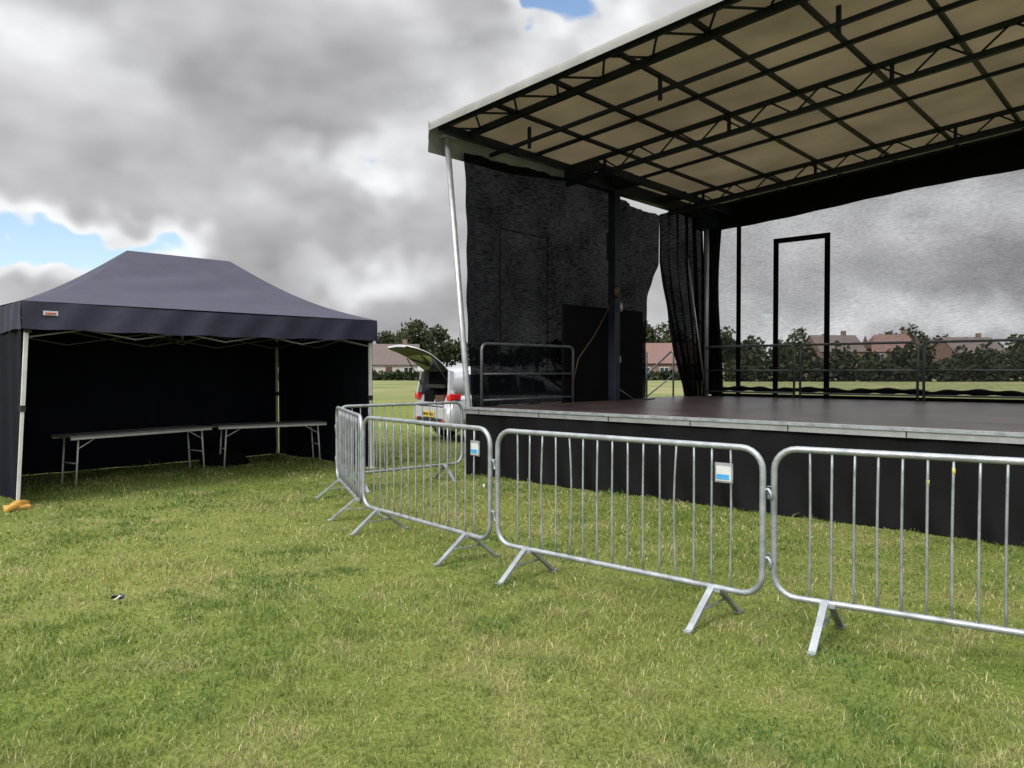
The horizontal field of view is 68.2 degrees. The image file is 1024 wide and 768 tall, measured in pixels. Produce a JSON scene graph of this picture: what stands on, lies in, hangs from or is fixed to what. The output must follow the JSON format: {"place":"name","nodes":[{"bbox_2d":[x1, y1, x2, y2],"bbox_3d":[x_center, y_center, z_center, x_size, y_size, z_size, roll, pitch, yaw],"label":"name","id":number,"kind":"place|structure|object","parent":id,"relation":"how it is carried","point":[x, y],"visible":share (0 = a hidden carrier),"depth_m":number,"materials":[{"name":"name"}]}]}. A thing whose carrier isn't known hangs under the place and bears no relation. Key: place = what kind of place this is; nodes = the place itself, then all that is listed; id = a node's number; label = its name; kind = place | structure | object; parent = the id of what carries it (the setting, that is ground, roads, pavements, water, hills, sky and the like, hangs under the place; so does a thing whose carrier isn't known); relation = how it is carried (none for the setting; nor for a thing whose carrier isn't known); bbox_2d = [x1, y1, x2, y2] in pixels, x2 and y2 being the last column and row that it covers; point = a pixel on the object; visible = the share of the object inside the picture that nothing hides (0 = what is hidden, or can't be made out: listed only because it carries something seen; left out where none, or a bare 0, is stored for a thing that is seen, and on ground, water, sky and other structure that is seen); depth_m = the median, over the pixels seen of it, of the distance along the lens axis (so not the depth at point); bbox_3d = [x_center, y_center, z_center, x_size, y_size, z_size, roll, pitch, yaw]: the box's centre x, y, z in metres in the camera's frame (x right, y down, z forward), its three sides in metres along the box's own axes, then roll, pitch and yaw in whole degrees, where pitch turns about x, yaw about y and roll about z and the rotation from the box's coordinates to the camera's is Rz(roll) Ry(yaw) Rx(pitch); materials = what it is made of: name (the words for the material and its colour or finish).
{"place":"outdoors","nodes":[
{"label":"outdoors","id":0,"kind":"place"},
{"bbox_2d":[0,371,1023,767],"bbox_3d":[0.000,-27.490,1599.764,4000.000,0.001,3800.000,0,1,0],"label":"ground","id":1,"kind":"structure","parent":0,"point":[392,391],"depth_m":4.49,"materials":[{"name":"green plant"}]},
{"bbox_2d":[110,594,124,599],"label":"litter","id":2,"kind":"object","parent":1,"relation":"on","point":[120,596],"visible":1,"depth_m":5.02,"materials":[{"name":"white plastic"}]},
{"bbox_2d":[51,425,211,485],"bbox_3d":[-5.450,1.011,11.006,0.502,0.681,2.141,1,1,33],"label":"folding table","id":3,"kind":"object","parent":1,"relation":"on","point":[121,433],"visible":0.98,"depth_m":10.74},
{"bbox_2d":[0,250,376,512],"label":"gazebo tent","id":4,"kind":"object","parent":1,"relation":"on","point":[127,339],"visible":0.96,"depth_m":11.67,"materials":[{"name":"black fabric"}]},
{"bbox_2d":[199,444,249,465],"bbox_3d":[-4.750,1.169,12.423,0.838,0.372,0.500,0,1,0],"label":"holdall bag","id":5,"kind":"object","parent":1,"relation":"on","point":[235,455],"visible":0.81,"depth_m":12.31,"materials":[{"name":"black fabric"}]},
{"bbox_2d":[212,420,326,467],"bbox_3d":[-3.993,0.983,12.517,1.748,0.681,0.502,-1,1,-32],"label":"folding table","id":6,"kind":"object","parent":1,"relation":"on","point":[239,426],"visible":0.98,"depth_m":12.36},
{"bbox_2d":[314,406,386,521],"bbox_3d":[-1.842,0.841,8.494,0.600,1.107,2.149,0,1,-20],"label":"crowd barrier","id":7,"kind":"object","parent":1,"relation":"on","point":[345,479],"visible":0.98,"depth_m":8.38,"materials":[{"name":"metal"}]},
{"bbox_2d":[372,339,419,379],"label":"bungalow","id":8,"kind":"object","parent":1,"relation":"on","point":[384,358],"visible":0.34,"depth_m":124.68,"materials":[{"name":"brown tile"}]},
{"bbox_2d":[372,367,412,372],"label":"windows and door","id":9,"kind":"structure","parent":8,"relation":"in","point":[388,369],"depth_m":124.33,"materials":[{"name":"white glass"}]},
{"bbox_2d":[335,401,464,492],"bbox_3d":[-1.454,0.809,10.222,2.069,1.107,0.600,-1,1,-41],"label":"crowd barrier","id":10,"kind":"object","parent":1,"relation":"on","point":[443,465],"visible":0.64,"depth_m":10.29,"materials":[{"name":"metal"}]},
{"bbox_2d":[349,416,499,566],"bbox_3d":[-0.810,0.874,6.661,0.600,1.107,2.108,-1,1,-40],"label":"crowd barrier","id":11,"kind":"object","parent":1,"relation":"on","point":[474,448],"visible":0.98,"depth_m":6.51,"materials":[{"name":"metal"}]},
{"bbox_2d":[387,345,471,436],"bbox_3d":[-0.233,0.186,17.465,5.227,2.094,2.014,-1,1,-31],"label":"parked car","id":12,"kind":"object","parent":1,"relation":"on","point":[439,381],"visible":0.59,"depth_m":16.34,"materials":[{"name":"silver metal"}]},
{"bbox_2d":[278,369,680,380],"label":"field hedge","id":13,"kind":"object","parent":1,"relation":"on","point":[397,375],"visible":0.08,"depth_m":114.62,"materials":[{"name":"green plant"}]},
{"bbox_2d":[493,429,772,634],"bbox_3d":[0.686,0.902,5.122,2.197,1.107,0.600,1,1,41],"label":"crowd barrier","id":14,"kind":"object","parent":1,"relation":"on","point":[723,472],"visible":0.98,"depth_m":4.95,"materials":[{"name":"metal"}]},
{"bbox_2d":[646,343,677,372],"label":"brick bungalow","id":15,"kind":"object","parent":1,"relation":"on","point":[657,352],"visible":0.18,"depth_m":123.20,"materials":[{"name":"red tile"}]},
{"bbox_2d":[648,367,668,372],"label":"windows and door","id":16,"kind":"structure","parent":15,"relation":"in","point":[661,368],"depth_m":122.11,"materials":[{"name":"white glass"}]},
{"bbox_2d":[375,317,1023,373],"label":"distant tree row","id":17,"kind":"object","parent":1,"relation":"on","point":[440,349],"visible":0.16,"depth_m":162.66,"materials":[{"name":"green plant"}]},
{"bbox_2d":[428,0,1023,545],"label":"mobile stage","id":18,"kind":"object","parent":1,"relation":"on","point":[704,122],"visible":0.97,"depth_m":11.23,"materials":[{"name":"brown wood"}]},
{"bbox_2d":[499,228,642,402],"bbox_3d":[1.183,-1.068,13.191,0.104,2.756,3.962,1,1,43],"label":"side door panel","id":19,"kind":"structure","parent":18,"relation":"in","point":[580,323],"depth_m":13.49,"materials":[{"name":"black metal"}]},
{"bbox_2d":[723,338,1023,381],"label":"field hedge","id":20,"kind":"object","parent":1,"relation":"on","point":[963,360],"visible":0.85,"depth_m":103.19,"materials":[{"name":"green plant"}]},
{"bbox_2d":[766,446,1023,656],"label":"crowd barrier","id":21,"kind":"object","parent":1,"relation":"on","point":[825,605],"visible":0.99,"depth_m":4.13,"materials":[{"name":"metal"}]},
{"bbox_2d":[932,339,1002,374],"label":"walls","id":22,"kind":"structure","parent":1,"relation":"on","point":[944,350],"depth_m":149.35,"materials":[{"name":"brick"}]},
{"bbox_2d":[930,333,1006,352],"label":"roof and chimney","id":23,"kind":"structure","parent":22,"relation":"on","point":[972,346],"depth_m":148.05,"materials":[{"name":"brown tile"}]},
{"bbox_2d":[0,0,1023,370],"label":"sky","id":24,"kind":"structure","parent":0,"point":[285,142],"materials":[{"name":"grey"}]},
{"bbox_2d":[803,337,864,376],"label":"walls","id":25,"kind":"structure","parent":0,"point":[819,353],"depth_m":139.56,"materials":[{"name":"brick"}]},
{"bbox_2d":[798,331,867,352],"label":"roof and chimney","id":26,"kind":"structure","parent":25,"relation":"on","point":[843,337],"depth_m":141.40,"materials":[{"name":"brown tile"}]},
{"bbox_2d":[863,336,919,376],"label":"walls","id":27,"kind":"structure","parent":0,"point":[886,354],"depth_m":141.90,"materials":[{"name":"brick"}]},
{"bbox_2d":[868,330,915,351],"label":"roof and chimney","id":28,"kind":"structure","parent":27,"relation":"on","point":[903,336],"depth_m":141.41,"materials":[{"name":"red tile"}]}
]}

